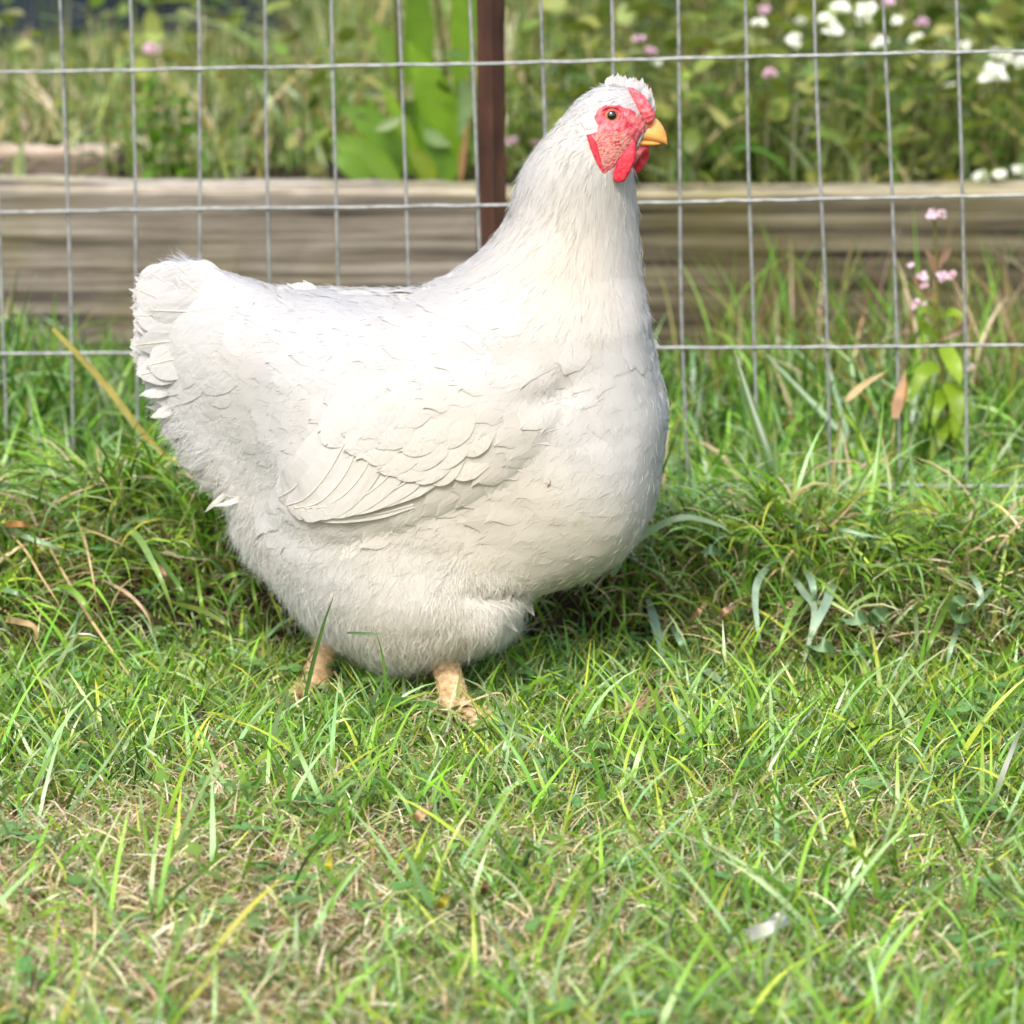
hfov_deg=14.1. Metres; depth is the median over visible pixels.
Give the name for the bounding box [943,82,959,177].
white flower
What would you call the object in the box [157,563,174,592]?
straw
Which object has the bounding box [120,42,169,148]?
mauve flower
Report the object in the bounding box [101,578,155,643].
straw
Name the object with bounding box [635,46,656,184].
mauve flower
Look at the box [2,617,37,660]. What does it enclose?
straw
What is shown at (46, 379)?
tall grass
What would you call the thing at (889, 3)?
mauve flower
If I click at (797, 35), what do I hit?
white flower
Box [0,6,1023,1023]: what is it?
ground
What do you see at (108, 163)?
leafy herb
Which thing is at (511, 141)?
mauve flower
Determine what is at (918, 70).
white flower
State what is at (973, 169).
leafy herb
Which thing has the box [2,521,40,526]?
dead leaf
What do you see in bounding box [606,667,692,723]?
dry leaf
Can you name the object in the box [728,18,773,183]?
white flower
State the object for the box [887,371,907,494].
withered stalk
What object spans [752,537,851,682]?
grass tuft
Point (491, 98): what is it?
fence post
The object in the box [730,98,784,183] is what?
leafy herb
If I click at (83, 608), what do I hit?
straw
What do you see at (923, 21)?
mauve flower
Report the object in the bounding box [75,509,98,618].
straw
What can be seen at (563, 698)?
straw
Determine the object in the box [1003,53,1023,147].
mauve flower
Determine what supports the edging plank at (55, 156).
on the ground at (561, 597)
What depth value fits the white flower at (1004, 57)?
3.82 m
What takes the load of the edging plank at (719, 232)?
on the ground at (561, 597)
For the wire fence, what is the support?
on the ground at (561, 597)
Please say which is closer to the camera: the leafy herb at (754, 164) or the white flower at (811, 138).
the leafy herb at (754, 164)
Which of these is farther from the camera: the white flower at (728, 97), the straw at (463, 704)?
the white flower at (728, 97)
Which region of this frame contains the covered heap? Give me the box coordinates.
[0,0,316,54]
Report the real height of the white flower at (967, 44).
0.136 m
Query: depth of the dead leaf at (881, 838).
2.28 m
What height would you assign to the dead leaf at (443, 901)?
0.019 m
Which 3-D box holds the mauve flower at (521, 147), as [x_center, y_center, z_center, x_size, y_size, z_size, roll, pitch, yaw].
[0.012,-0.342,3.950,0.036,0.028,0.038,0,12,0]
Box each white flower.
[651,61,684,161]
[712,59,760,173]
[727,37,773,176]
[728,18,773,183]
[759,36,801,183]
[763,32,811,183]
[777,46,838,167]
[794,16,842,171]
[804,12,836,183]
[818,23,867,182]
[830,1,851,170]
[851,2,894,159]
[851,14,892,170]
[861,35,888,181]
[877,16,908,174]
[898,33,928,160]
[908,53,947,181]
[928,41,970,162]
[936,35,990,180]
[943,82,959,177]
[972,170,989,180]
[979,62,1007,181]
[989,47,1023,175]
[992,169,1006,180]
[1012,55,1023,164]
[1012,165,1023,178]
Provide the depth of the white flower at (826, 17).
3.70 m
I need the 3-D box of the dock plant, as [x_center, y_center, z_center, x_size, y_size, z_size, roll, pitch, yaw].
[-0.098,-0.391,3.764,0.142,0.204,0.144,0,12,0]
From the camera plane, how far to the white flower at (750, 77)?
3.83 m
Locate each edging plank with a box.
[0,142,124,177]
[0,174,477,350]
[506,179,1023,357]
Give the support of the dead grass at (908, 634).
on the ground at (561, 597)
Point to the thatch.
(284, 851)
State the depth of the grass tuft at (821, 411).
3.15 m
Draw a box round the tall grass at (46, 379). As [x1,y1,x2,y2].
[0,211,1023,477]
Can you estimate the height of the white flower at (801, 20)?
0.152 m
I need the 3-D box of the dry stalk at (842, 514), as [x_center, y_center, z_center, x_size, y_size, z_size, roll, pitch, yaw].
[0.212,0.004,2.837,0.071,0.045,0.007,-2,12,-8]
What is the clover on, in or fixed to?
on the ground at (561, 597)
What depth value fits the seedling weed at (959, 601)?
2.72 m
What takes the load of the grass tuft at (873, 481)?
on the ground at (561, 597)
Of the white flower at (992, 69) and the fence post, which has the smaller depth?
the fence post
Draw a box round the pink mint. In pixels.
[907,207,973,460]
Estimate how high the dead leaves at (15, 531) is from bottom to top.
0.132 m
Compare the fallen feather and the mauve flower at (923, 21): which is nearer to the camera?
the fallen feather
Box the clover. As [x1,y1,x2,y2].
[0,440,1023,1023]
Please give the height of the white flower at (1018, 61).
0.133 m
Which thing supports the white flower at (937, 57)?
on the ground at (561, 597)
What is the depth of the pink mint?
3.13 m
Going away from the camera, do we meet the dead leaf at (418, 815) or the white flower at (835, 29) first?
the dead leaf at (418, 815)
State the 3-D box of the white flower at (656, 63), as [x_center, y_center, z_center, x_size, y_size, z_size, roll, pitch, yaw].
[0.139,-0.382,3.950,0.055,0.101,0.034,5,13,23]
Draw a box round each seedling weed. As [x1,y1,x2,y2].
[695,526,972,623]
[805,607,887,655]
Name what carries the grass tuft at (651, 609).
on the ground at (561, 597)
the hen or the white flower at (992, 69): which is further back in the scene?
the white flower at (992, 69)
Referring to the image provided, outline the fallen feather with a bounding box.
[743,912,797,942]
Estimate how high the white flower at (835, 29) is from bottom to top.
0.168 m
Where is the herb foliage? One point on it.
(720, 37)
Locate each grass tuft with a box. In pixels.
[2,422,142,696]
[55,525,261,643]
[302,596,387,715]
[610,428,743,705]
[689,351,919,472]
[726,347,969,525]
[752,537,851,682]
[837,391,885,546]
[906,547,1022,691]
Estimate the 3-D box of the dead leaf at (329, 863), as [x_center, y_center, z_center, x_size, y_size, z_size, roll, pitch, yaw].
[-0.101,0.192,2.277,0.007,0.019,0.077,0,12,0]
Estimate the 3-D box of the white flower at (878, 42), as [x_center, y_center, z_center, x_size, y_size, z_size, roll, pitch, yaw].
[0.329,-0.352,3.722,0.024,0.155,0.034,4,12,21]
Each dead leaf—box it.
[191,705,206,718]
[322,845,332,877]
[410,802,433,823]
[435,890,450,913]
[480,876,488,897]
[686,600,744,661]
[838,992,847,1007]
[874,834,892,853]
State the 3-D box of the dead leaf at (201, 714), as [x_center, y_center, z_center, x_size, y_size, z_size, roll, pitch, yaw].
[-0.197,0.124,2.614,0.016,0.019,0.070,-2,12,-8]
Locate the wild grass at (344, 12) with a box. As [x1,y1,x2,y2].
[0,0,1023,183]
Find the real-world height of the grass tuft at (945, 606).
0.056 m
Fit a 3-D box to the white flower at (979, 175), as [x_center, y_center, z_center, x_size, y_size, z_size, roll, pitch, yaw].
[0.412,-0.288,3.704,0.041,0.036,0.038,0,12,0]
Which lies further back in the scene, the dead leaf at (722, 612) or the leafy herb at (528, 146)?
the leafy herb at (528, 146)
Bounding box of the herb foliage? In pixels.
[0,0,1023,184]
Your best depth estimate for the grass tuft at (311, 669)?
2.58 m
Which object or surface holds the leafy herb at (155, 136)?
on the ground at (561, 597)
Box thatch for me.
[0,487,1023,1023]
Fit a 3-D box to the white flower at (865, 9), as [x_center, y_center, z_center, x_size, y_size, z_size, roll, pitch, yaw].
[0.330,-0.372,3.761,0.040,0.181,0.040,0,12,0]
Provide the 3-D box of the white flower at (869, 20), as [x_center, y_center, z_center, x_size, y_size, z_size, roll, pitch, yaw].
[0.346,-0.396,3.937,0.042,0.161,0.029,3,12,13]
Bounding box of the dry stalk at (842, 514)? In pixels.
[769,486,868,549]
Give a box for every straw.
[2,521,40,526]
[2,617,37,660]
[5,528,70,623]
[49,547,141,692]
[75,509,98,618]
[80,527,143,556]
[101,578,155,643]
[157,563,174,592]
[440,692,507,730]
[555,692,577,720]
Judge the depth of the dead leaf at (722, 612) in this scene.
2.72 m
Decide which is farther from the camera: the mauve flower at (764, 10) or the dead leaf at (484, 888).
the mauve flower at (764, 10)
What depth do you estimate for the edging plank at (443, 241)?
3.60 m
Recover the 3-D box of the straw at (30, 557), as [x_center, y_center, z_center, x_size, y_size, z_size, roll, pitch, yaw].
[-0.331,0.044,2.805,0.024,0.053,0.130,-7,13,-30]
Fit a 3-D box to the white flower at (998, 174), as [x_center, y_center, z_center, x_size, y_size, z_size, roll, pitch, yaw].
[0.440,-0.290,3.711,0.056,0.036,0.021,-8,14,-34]
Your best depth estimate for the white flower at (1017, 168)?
3.71 m
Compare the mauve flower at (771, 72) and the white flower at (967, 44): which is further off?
the white flower at (967, 44)
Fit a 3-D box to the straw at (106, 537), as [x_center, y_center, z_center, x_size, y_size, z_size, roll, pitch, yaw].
[-0.298,0.014,2.862,0.033,0.021,0.141,-8,14,-33]
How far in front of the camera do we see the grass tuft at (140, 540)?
2.75 m
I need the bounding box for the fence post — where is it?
[476,0,505,247]
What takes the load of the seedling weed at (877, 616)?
on the ground at (561, 597)
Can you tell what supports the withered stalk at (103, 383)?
on the ground at (561, 597)
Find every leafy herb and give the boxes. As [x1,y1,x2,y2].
[98,114,132,178]
[128,79,189,178]
[162,95,210,179]
[506,31,543,180]
[668,112,735,179]
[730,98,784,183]
[831,68,888,182]
[948,79,1007,180]
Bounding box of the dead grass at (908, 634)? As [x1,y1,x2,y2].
[0,474,1023,686]
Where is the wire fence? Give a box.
[0,0,1023,502]
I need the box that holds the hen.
[129,72,670,739]
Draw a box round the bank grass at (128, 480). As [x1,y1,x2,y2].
[0,338,1023,682]
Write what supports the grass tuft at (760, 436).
on the ground at (561, 597)
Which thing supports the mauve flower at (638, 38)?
on the ground at (561, 597)
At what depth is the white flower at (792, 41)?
3.76 m
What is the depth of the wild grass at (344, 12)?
4.09 m
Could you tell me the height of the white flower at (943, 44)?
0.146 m
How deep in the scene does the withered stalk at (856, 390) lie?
2.99 m
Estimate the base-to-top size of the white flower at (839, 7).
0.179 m
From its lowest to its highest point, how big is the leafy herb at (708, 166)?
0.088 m
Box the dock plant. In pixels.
[326,0,476,181]
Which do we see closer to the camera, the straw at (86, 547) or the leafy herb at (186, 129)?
the straw at (86, 547)
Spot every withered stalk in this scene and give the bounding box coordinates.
[52,327,178,469]
[830,370,887,490]
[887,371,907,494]
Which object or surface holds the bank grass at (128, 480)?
on the ground at (561, 597)
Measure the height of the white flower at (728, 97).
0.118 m
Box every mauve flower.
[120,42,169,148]
[505,136,532,173]
[512,140,539,149]
[631,35,657,77]
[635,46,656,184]
[759,5,784,163]
[759,67,799,183]
[877,0,904,178]
[906,17,943,148]
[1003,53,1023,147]
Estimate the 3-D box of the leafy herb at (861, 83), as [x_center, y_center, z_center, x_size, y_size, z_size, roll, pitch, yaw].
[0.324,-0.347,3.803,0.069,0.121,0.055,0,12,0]

